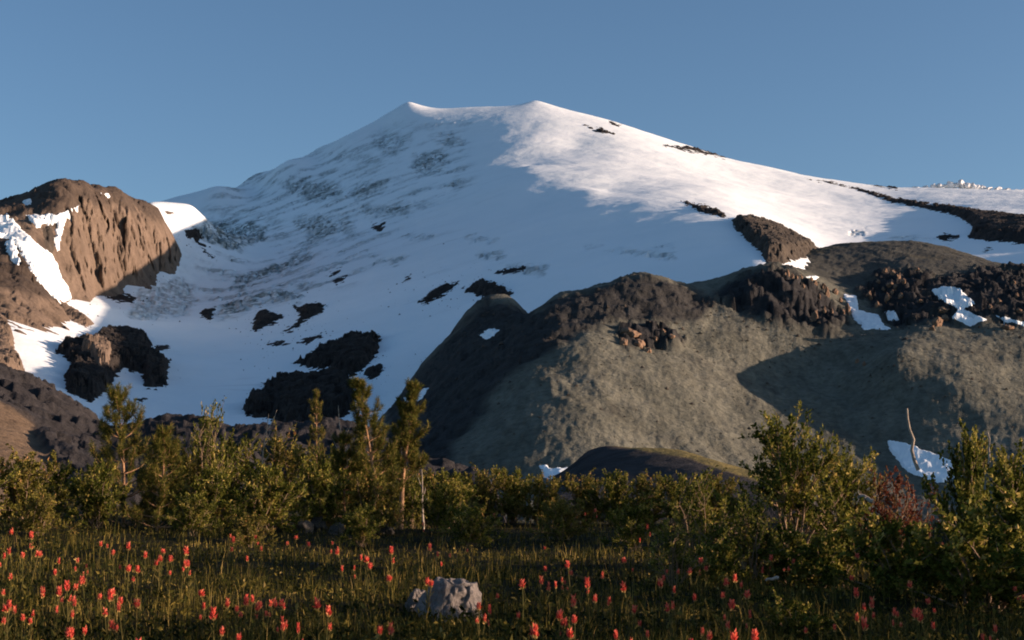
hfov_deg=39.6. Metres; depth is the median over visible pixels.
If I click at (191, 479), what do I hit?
willow shrub
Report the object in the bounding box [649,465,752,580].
willow shrub
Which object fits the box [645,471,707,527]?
heath shrub
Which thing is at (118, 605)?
paintbrush flower
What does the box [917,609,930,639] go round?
paintbrush flower
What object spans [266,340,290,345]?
rock outcrop
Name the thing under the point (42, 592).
paintbrush flower
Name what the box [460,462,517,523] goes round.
heath shrub
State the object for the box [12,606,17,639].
paintbrush flower
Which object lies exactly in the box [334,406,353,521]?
dead sapling
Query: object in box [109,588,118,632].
paintbrush flower
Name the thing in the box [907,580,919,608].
paintbrush flower
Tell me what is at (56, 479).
heath shrub
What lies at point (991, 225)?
rock outcrop
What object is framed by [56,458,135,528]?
heath shrub
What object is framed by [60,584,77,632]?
paintbrush flower
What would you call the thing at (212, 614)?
paintbrush flower
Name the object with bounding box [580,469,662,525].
heath shrub
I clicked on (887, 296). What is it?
rock pinnacle
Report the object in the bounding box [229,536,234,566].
paintbrush flower
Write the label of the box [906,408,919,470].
dead stick
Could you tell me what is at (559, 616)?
paintbrush flower
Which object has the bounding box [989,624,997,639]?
paintbrush flower
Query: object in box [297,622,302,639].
paintbrush flower
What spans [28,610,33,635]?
paintbrush flower
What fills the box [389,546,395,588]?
paintbrush flower
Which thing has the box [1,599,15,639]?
paintbrush flower
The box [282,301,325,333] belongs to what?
rock outcrop
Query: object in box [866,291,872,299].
rock pinnacle
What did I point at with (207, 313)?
rock outcrop
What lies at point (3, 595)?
paintbrush flower
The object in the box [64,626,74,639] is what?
paintbrush flower
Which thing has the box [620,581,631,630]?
paintbrush flower
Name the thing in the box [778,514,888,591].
willow shrub
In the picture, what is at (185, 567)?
paintbrush flower
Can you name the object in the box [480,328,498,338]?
snow patch
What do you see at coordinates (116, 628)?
paintbrush flower
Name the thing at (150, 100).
sky
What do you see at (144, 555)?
paintbrush flower
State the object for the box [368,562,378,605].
paintbrush flower
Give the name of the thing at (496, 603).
paintbrush flower
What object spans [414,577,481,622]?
boulder
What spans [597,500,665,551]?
heath shrub
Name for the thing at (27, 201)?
snow patch
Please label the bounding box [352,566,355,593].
paintbrush flower
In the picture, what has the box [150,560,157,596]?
paintbrush flower
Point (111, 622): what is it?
paintbrush flower
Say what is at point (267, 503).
heath shrub
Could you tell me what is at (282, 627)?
paintbrush flower
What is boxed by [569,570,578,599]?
paintbrush flower
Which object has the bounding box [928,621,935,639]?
paintbrush flower
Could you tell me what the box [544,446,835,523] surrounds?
moraine
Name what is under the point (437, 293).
rock outcrop
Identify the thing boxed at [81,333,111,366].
rock outcrop
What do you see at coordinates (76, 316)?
rock outcrop
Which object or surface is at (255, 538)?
paintbrush flower
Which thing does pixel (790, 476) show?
willow shrub
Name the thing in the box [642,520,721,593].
willow shrub
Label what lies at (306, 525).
boulder
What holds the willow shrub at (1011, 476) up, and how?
on the meadow
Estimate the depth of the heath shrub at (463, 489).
30.59 m
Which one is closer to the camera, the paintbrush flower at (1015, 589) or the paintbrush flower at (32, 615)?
the paintbrush flower at (32, 615)
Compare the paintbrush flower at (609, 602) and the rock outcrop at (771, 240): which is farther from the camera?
the rock outcrop at (771, 240)
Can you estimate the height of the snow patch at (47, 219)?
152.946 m
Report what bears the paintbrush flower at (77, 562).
on the meadow
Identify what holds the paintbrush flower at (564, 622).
on the meadow
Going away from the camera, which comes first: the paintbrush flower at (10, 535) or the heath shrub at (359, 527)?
the paintbrush flower at (10, 535)
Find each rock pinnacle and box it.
[619,337,627,344]
[620,327,641,338]
[634,339,644,348]
[644,347,651,352]
[661,329,666,335]
[811,310,817,320]
[825,287,829,297]
[832,288,838,294]
[845,302,850,314]
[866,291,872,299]
[884,293,890,303]
[932,317,942,326]
[938,306,949,312]
[941,314,948,320]
[1000,324,1013,329]
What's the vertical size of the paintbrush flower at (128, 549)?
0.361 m
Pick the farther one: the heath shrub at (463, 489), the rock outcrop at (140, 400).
the rock outcrop at (140, 400)
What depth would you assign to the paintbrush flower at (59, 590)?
7.38 m
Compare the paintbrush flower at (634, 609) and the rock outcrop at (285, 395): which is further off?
the rock outcrop at (285, 395)
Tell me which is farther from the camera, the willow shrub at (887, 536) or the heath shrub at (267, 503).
the heath shrub at (267, 503)
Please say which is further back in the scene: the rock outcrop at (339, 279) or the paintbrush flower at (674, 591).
the rock outcrop at (339, 279)
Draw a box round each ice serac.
[946,181,953,187]
[958,179,963,188]
[964,183,969,188]
[967,182,975,188]
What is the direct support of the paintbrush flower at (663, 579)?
on the meadow
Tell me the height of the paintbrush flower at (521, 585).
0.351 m
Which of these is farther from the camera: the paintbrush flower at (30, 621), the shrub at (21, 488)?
the shrub at (21, 488)
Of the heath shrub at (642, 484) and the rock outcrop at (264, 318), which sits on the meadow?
the heath shrub at (642, 484)
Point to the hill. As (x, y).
(848, 408)
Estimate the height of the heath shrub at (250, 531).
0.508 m
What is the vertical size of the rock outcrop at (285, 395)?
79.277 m
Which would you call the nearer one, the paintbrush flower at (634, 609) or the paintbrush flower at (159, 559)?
the paintbrush flower at (634, 609)
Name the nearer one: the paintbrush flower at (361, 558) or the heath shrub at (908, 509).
the paintbrush flower at (361, 558)
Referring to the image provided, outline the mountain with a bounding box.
[8,101,1023,425]
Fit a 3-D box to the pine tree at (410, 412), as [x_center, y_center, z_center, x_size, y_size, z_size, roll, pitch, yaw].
[-2.057,2.526,26.845,1.138,2.951,0.914,0,-7,0]
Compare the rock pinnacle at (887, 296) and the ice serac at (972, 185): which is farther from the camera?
the ice serac at (972, 185)
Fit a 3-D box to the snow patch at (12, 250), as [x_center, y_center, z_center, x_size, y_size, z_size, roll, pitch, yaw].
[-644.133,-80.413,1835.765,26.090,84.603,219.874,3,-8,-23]
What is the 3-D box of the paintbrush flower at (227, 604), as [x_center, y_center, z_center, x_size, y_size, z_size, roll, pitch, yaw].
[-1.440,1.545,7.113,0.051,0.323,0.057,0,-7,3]
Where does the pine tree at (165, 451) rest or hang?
on the meadow
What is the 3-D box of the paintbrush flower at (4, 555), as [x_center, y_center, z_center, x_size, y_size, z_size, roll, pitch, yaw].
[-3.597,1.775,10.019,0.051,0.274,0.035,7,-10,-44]
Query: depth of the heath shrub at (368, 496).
24.17 m
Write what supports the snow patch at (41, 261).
on the cliff
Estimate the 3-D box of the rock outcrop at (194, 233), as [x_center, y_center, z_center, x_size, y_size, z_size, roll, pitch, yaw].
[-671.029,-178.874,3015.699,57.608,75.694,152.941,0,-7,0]
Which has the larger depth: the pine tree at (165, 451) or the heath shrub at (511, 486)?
the heath shrub at (511, 486)
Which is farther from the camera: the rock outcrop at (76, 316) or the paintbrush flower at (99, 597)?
the rock outcrop at (76, 316)
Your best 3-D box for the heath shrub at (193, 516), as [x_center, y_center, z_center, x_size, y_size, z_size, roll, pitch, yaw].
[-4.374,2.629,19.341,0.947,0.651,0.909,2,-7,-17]
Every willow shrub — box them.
[149,435,227,527]
[158,421,271,526]
[176,397,240,495]
[237,417,310,524]
[286,438,356,522]
[352,449,408,512]
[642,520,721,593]
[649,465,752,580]
[674,527,753,587]
[687,399,878,551]
[700,487,790,586]
[738,510,852,587]
[749,586,839,639]
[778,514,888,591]
[808,433,898,551]
[815,495,976,593]
[874,493,1023,612]
[907,466,1023,598]
[921,417,998,528]
[967,438,1023,545]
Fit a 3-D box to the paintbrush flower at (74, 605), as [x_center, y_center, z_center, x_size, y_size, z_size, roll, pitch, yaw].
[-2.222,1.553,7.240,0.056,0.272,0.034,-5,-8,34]
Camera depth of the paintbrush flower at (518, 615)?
6.73 m
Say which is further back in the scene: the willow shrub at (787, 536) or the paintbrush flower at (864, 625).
the willow shrub at (787, 536)
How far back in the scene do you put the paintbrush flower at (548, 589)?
7.66 m
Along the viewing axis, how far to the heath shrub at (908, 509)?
13.79 m
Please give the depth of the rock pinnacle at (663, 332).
956.60 m
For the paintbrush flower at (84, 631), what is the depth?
5.82 m
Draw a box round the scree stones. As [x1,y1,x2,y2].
[449,300,1023,469]
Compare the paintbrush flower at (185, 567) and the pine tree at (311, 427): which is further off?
the pine tree at (311, 427)
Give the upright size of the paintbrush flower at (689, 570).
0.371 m
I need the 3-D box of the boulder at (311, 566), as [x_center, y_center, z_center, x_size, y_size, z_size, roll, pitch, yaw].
[-1.880,2.352,13.497,0.112,0.110,0.091,-2,-7,12]
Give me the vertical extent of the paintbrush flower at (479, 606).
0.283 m
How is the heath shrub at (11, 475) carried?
on the meadow
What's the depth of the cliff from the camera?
2251.87 m
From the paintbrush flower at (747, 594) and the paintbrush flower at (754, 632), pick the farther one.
the paintbrush flower at (747, 594)
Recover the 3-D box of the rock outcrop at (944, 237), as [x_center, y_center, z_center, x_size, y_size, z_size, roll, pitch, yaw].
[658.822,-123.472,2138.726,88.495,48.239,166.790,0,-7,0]
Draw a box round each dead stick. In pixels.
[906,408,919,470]
[987,432,991,467]
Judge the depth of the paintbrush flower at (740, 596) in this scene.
8.19 m
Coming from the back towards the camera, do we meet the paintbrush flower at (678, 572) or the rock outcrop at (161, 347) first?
the rock outcrop at (161, 347)
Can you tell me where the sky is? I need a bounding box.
[0,0,1023,202]
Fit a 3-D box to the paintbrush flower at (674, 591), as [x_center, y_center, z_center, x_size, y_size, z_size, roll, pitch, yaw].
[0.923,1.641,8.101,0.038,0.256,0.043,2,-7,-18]
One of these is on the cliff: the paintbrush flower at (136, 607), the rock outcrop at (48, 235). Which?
the rock outcrop at (48, 235)
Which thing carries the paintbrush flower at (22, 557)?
on the meadow
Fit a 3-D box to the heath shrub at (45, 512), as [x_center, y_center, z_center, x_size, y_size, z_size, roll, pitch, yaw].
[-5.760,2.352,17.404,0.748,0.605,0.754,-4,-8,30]
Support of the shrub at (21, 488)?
on the meadow
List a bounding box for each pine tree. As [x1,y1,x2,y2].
[70,382,169,526]
[120,422,187,531]
[305,388,325,461]
[316,430,368,528]
[346,375,412,514]
[373,377,430,528]
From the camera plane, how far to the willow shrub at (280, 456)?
25.75 m
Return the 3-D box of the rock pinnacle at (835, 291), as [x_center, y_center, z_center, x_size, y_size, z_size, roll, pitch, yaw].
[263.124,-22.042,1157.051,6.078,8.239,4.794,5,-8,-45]
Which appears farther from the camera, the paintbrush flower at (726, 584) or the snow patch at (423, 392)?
the snow patch at (423, 392)
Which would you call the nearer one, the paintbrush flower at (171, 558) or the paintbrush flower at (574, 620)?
the paintbrush flower at (574, 620)
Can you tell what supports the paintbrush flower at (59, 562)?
on the meadow
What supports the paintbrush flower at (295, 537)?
on the meadow
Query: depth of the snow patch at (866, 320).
1081.55 m
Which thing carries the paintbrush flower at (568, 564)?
on the meadow
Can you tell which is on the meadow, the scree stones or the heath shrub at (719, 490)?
the heath shrub at (719, 490)
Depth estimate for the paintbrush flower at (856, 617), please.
6.21 m
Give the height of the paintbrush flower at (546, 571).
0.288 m
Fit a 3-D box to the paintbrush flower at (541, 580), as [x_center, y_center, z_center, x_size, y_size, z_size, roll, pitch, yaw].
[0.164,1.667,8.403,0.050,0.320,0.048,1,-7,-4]
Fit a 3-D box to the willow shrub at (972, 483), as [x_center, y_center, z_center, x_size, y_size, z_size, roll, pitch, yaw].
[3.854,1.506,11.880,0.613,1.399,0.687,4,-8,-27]
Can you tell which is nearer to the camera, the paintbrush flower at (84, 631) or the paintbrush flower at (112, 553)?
the paintbrush flower at (84, 631)
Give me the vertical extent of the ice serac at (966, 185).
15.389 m
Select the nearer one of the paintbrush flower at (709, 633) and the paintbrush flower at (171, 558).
the paintbrush flower at (709, 633)
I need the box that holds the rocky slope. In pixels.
[0,363,505,522]
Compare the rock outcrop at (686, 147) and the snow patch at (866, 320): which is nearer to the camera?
the snow patch at (866, 320)
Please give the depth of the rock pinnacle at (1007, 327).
997.32 m
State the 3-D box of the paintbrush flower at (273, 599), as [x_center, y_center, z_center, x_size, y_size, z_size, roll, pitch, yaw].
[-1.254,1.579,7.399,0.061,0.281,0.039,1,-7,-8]
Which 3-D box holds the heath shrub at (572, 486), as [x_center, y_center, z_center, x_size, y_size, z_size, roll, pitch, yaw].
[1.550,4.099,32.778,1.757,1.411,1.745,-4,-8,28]
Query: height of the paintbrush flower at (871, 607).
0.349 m
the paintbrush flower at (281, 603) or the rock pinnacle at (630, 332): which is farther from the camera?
the rock pinnacle at (630, 332)
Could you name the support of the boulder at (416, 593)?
on the meadow
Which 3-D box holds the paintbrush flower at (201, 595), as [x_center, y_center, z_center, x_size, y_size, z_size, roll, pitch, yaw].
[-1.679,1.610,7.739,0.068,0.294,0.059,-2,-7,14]
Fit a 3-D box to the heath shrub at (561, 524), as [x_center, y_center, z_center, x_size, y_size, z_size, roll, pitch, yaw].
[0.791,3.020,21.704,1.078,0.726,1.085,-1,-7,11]
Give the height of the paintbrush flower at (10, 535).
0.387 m
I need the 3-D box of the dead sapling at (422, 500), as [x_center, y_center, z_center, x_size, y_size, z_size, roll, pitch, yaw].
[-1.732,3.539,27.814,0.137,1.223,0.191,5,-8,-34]
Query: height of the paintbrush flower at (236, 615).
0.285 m
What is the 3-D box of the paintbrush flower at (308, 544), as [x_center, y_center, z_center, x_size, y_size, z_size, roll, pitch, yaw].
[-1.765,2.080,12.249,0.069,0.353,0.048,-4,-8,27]
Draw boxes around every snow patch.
[0,213,71,303]
[4,239,20,264]
[23,198,31,204]
[26,206,77,251]
[404,388,428,401]
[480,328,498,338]
[539,465,567,478]
[843,294,890,329]
[886,310,898,320]
[888,440,953,482]
[932,286,986,326]
[996,315,1023,325]
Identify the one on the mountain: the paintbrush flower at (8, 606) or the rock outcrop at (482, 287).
the rock outcrop at (482, 287)
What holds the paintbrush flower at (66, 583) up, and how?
on the meadow
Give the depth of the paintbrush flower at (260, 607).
7.36 m
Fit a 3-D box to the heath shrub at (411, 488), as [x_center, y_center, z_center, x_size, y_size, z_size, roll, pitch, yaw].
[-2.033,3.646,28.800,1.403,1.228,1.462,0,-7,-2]
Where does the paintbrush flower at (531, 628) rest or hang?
on the meadow
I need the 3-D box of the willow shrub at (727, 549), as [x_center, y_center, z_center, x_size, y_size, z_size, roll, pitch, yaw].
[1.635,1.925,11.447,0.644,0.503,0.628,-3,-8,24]
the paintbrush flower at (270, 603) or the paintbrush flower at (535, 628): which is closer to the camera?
the paintbrush flower at (535, 628)
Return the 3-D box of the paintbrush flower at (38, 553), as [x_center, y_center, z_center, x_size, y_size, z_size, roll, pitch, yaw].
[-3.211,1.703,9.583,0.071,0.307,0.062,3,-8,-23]
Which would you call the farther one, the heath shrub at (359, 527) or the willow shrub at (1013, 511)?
the heath shrub at (359, 527)
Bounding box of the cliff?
[0,178,181,334]
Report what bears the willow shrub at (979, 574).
on the meadow
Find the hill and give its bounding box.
[370,240,1023,523]
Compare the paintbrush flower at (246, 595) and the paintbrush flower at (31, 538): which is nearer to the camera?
the paintbrush flower at (246, 595)
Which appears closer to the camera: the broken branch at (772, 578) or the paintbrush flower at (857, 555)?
the broken branch at (772, 578)
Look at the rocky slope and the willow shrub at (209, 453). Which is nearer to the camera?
the willow shrub at (209, 453)
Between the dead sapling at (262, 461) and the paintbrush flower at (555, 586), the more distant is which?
the dead sapling at (262, 461)
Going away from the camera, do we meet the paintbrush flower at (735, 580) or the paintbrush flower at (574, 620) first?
the paintbrush flower at (574, 620)
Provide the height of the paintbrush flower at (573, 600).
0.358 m
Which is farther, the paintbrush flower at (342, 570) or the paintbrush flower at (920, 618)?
the paintbrush flower at (342, 570)
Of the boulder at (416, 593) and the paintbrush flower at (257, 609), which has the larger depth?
the boulder at (416, 593)
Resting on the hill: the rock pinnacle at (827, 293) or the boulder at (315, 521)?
the rock pinnacle at (827, 293)
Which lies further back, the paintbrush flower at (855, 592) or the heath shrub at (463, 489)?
the heath shrub at (463, 489)
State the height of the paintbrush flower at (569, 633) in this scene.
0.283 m
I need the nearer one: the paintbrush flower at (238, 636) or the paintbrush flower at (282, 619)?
the paintbrush flower at (238, 636)
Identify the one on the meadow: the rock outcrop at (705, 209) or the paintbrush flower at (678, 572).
the paintbrush flower at (678, 572)
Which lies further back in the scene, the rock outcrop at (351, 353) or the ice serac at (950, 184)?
the ice serac at (950, 184)
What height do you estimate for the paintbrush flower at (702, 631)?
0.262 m
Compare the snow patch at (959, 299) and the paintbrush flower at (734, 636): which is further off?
the snow patch at (959, 299)
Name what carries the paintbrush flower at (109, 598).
on the meadow
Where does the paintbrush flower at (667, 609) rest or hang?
on the meadow
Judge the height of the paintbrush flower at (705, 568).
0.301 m
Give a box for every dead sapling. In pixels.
[255,411,276,482]
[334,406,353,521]
[418,476,424,528]
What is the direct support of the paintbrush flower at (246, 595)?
on the meadow
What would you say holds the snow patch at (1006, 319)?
on the hill
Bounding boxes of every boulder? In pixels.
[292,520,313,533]
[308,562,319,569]
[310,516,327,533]
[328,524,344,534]
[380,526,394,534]
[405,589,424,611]
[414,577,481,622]
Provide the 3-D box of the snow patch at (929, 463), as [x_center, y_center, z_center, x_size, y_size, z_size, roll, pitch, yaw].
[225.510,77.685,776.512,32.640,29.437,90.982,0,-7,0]
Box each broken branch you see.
[765,576,778,580]
[858,494,874,502]
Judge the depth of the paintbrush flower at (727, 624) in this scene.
5.67 m
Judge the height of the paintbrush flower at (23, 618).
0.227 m
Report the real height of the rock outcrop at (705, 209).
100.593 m
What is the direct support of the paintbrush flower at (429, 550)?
on the meadow
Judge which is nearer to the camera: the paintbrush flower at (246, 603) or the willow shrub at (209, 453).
the paintbrush flower at (246, 603)
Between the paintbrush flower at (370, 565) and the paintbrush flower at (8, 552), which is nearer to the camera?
the paintbrush flower at (370, 565)
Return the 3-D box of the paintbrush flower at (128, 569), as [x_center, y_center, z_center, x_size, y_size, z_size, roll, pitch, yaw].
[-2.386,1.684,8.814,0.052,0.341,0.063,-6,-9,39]
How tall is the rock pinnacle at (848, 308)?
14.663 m
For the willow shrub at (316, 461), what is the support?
on the meadow
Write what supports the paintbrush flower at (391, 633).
on the meadow
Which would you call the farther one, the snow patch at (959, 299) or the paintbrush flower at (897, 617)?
the snow patch at (959, 299)
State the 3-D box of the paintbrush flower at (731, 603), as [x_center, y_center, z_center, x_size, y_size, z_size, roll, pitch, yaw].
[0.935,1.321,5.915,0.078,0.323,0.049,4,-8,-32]
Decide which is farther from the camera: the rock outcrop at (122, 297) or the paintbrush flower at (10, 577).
the rock outcrop at (122, 297)
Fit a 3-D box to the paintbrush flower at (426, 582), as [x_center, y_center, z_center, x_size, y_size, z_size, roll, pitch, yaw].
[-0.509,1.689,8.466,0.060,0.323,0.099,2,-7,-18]
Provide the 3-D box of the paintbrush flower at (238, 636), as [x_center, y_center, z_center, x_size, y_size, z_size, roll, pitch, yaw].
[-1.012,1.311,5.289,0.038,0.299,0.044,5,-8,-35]
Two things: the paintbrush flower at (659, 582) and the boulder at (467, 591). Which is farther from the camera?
the boulder at (467, 591)
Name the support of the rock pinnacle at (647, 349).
on the hill
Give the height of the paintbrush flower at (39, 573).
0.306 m
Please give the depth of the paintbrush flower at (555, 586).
8.60 m
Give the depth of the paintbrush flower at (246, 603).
7.28 m
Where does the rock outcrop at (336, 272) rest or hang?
on the mountain
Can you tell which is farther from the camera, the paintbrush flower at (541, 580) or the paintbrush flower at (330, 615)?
the paintbrush flower at (541, 580)
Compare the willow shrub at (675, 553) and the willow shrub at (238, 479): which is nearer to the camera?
the willow shrub at (675, 553)
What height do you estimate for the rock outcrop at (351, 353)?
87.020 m
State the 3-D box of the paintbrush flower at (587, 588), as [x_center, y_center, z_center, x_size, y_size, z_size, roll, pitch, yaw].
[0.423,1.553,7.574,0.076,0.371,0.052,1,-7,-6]
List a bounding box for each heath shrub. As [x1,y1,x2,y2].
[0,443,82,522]
[0,463,26,507]
[1,488,80,535]
[20,459,77,522]
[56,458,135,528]
[156,489,223,536]
[169,464,266,534]
[217,508,283,546]
[219,459,316,533]
[281,456,355,530]
[317,465,416,534]
[335,503,387,546]
[382,470,441,528]
[405,466,468,526]
[408,481,479,532]
[423,467,484,521]
[430,504,506,546]
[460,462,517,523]
[491,465,536,523]
[504,469,589,524]
[524,494,599,539]
[557,467,610,524]
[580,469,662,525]
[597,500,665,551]
[606,468,689,525]
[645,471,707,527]
[689,467,744,524]
[825,465,949,554]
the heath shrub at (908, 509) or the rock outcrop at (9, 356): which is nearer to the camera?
the heath shrub at (908, 509)
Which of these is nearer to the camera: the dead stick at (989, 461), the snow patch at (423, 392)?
the dead stick at (989, 461)
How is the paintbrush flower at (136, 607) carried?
on the meadow
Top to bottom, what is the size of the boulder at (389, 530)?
0.183 m
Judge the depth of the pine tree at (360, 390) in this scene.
25.01 m
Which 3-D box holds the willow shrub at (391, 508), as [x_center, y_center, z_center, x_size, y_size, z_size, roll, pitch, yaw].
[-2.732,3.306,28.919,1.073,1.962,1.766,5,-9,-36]
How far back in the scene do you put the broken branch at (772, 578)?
7.88 m
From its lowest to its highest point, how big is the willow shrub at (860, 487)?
1.337 m
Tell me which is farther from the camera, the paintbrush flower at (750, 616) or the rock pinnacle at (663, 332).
the rock pinnacle at (663, 332)
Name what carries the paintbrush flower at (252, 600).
on the meadow
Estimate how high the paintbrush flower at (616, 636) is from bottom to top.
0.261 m
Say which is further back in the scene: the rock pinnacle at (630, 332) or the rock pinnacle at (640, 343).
the rock pinnacle at (630, 332)
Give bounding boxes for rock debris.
[88,230,511,395]
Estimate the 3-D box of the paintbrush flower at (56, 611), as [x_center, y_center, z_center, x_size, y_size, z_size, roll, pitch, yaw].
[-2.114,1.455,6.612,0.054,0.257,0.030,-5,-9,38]
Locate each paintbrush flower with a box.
[0,552,5,585]
[0,588,6,620]
[1,527,12,569]
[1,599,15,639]
[1,604,10,638]
[4,573,12,599]
[7,547,15,584]
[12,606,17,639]
[18,551,25,591]
[19,614,25,639]
[26,618,31,639]
[28,531,33,572]
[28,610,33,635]
[30,551,40,583]
[38,551,44,586]
[38,586,46,634]
[50,585,61,638]
[53,569,56,608]
[55,606,59,638]
[56,558,60,587]
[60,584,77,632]
[63,579,75,630]
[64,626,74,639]
[70,610,74,639]
[72,598,78,634]
[75,557,80,587]
[78,575,90,628]
[82,626,87,639]
[96,594,101,635]
[97,541,102,567]
[101,588,113,639]
[103,619,114,639]
[109,549,115,586]
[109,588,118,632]
[114,624,118,639]
[116,601,124,639]
[118,596,127,639]
[122,564,133,610]
[123,542,130,584]
[130,598,140,639]
[131,566,140,597]
[142,551,147,592]
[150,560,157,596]
[153,555,162,596]
[160,548,165,582]
[167,570,171,599]
[168,556,177,595]
[177,546,188,596]
[183,559,193,604]
[186,560,190,591]
[198,589,209,634]
[198,602,206,638]
[209,606,223,639]
[222,597,229,639]
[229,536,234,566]
[234,605,239,638]
[236,632,241,639]
[238,597,250,637]
[239,593,248,635]
[247,594,256,634]
[248,602,259,636]
[253,535,258,559]
[255,601,261,639]
[265,597,276,630]
[265,601,278,632]
[268,599,276,636]
[274,599,283,633]
[277,616,283,638]
[279,622,286,639]
[286,536,298,562]
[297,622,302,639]
[305,542,310,574]
[312,597,324,639]
[322,605,333,639]
[335,548,343,575]
[336,565,343,600]
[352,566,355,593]
[358,555,362,586]
[363,555,371,599]
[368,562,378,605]
[378,626,382,639]
[381,575,391,617]
[388,622,393,639]
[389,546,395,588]
[422,577,430,610]
[426,579,433,620]
[427,543,432,578]
[475,602,486,639]
[487,604,492,639]
[494,592,498,623]
[512,610,519,639]
[518,578,527,632]
[528,625,533,639]
[531,622,538,639]
[536,576,543,614]
[541,566,548,599]
[546,582,552,629]
[554,582,558,610]
[554,609,565,639]
[560,617,568,639]
[565,561,573,597]
[566,627,574,639]
[568,615,575,639]
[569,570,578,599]
[570,593,580,639]
[585,577,596,629]
[601,572,605,608]
[608,596,613,626]
[613,630,619,639]
[620,557,628,597]
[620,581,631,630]
[630,605,641,639]
[645,524,650,548]
[657,578,668,631]
[660,575,667,602]
[665,602,674,637]
[669,600,674,639]
[672,569,679,600]
[672,586,675,621]
[686,557,704,598]
[691,593,697,627]
[699,627,703,639]
[704,565,709,598]
[706,630,712,639]
[720,592,723,621]
[722,578,730,623]
[726,619,730,639]
[728,599,741,639]
[729,629,737,639]
[733,573,746,617]
[736,582,742,615]
[743,589,753,632]
[745,609,751,638]
[751,628,758,639]
[768,555,778,590]
[783,559,795,591]
[847,575,854,612]
[853,553,861,587]
[853,587,865,637]
[855,612,861,639]
[861,616,868,639]
[867,596,874,639]
[872,612,875,639]
[891,607,898,639]
[892,611,902,639]
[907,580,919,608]
[911,607,921,639]
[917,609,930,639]
[925,598,931,630]
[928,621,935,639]
[932,608,937,631]
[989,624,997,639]
[1013,586,1023,615]
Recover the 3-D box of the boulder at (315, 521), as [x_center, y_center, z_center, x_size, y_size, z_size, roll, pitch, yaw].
[-3.254,3.508,23.972,0.350,0.414,0.290,-4,-8,32]
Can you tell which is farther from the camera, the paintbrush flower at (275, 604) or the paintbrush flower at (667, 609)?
the paintbrush flower at (275, 604)
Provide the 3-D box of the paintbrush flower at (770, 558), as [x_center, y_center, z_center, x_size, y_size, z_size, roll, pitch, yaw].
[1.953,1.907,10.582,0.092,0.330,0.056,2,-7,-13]
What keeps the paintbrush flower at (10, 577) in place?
on the meadow
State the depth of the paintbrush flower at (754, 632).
4.87 m
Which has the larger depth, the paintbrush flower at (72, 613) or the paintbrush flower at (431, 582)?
the paintbrush flower at (431, 582)
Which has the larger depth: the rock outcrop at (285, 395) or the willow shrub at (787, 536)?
the rock outcrop at (285, 395)
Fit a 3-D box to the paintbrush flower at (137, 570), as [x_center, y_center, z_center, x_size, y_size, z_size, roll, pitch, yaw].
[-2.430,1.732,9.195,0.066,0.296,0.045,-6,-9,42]
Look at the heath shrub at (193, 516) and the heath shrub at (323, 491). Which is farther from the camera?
the heath shrub at (323, 491)
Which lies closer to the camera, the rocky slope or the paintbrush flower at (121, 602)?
the paintbrush flower at (121, 602)
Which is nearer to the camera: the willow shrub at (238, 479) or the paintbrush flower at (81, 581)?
the paintbrush flower at (81, 581)
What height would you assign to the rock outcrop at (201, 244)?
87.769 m
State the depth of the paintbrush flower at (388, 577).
8.70 m
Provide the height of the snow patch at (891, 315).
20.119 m
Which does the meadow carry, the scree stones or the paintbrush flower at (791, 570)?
the paintbrush flower at (791, 570)
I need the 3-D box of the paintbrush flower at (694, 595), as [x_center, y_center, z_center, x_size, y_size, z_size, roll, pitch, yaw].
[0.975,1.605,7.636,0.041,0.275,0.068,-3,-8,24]
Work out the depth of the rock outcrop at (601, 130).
3932.18 m
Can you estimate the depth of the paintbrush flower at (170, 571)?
9.36 m
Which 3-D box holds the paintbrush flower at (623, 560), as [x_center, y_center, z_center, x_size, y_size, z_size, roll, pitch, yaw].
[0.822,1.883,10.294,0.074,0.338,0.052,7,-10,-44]
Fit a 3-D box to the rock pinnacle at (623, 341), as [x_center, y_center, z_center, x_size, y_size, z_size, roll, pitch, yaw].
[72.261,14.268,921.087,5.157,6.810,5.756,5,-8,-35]
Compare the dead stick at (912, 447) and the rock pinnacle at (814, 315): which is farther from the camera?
the rock pinnacle at (814, 315)
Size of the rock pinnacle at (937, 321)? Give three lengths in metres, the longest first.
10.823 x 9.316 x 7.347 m
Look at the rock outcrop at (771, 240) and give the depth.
1528.12 m
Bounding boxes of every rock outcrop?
[0,315,24,370]
[43,225,54,254]
[55,325,171,402]
[59,299,93,327]
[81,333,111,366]
[105,293,136,302]
[134,398,147,402]
[154,345,169,350]
[184,226,204,241]
[196,241,216,261]
[199,306,216,322]
[242,362,354,422]
[252,307,282,331]
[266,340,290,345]
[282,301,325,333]
[293,330,381,376]
[296,332,322,344]
[329,267,340,276]
[332,275,347,286]
[364,363,383,379]
[370,221,386,231]
[418,281,458,305]
[465,278,513,298]
[494,265,525,274]
[583,124,614,134]
[665,144,724,159]
[682,200,725,217]
[731,214,818,263]
[808,179,1023,244]
[866,184,897,190]
[936,232,958,241]
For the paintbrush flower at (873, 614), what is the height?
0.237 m
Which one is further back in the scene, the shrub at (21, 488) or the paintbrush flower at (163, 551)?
the shrub at (21, 488)
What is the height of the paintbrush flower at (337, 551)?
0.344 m
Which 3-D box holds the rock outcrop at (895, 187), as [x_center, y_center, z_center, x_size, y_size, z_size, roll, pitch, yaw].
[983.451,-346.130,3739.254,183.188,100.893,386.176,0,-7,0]
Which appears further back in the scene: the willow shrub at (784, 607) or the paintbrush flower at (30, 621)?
the willow shrub at (784, 607)
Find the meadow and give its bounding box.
[0,502,1023,639]

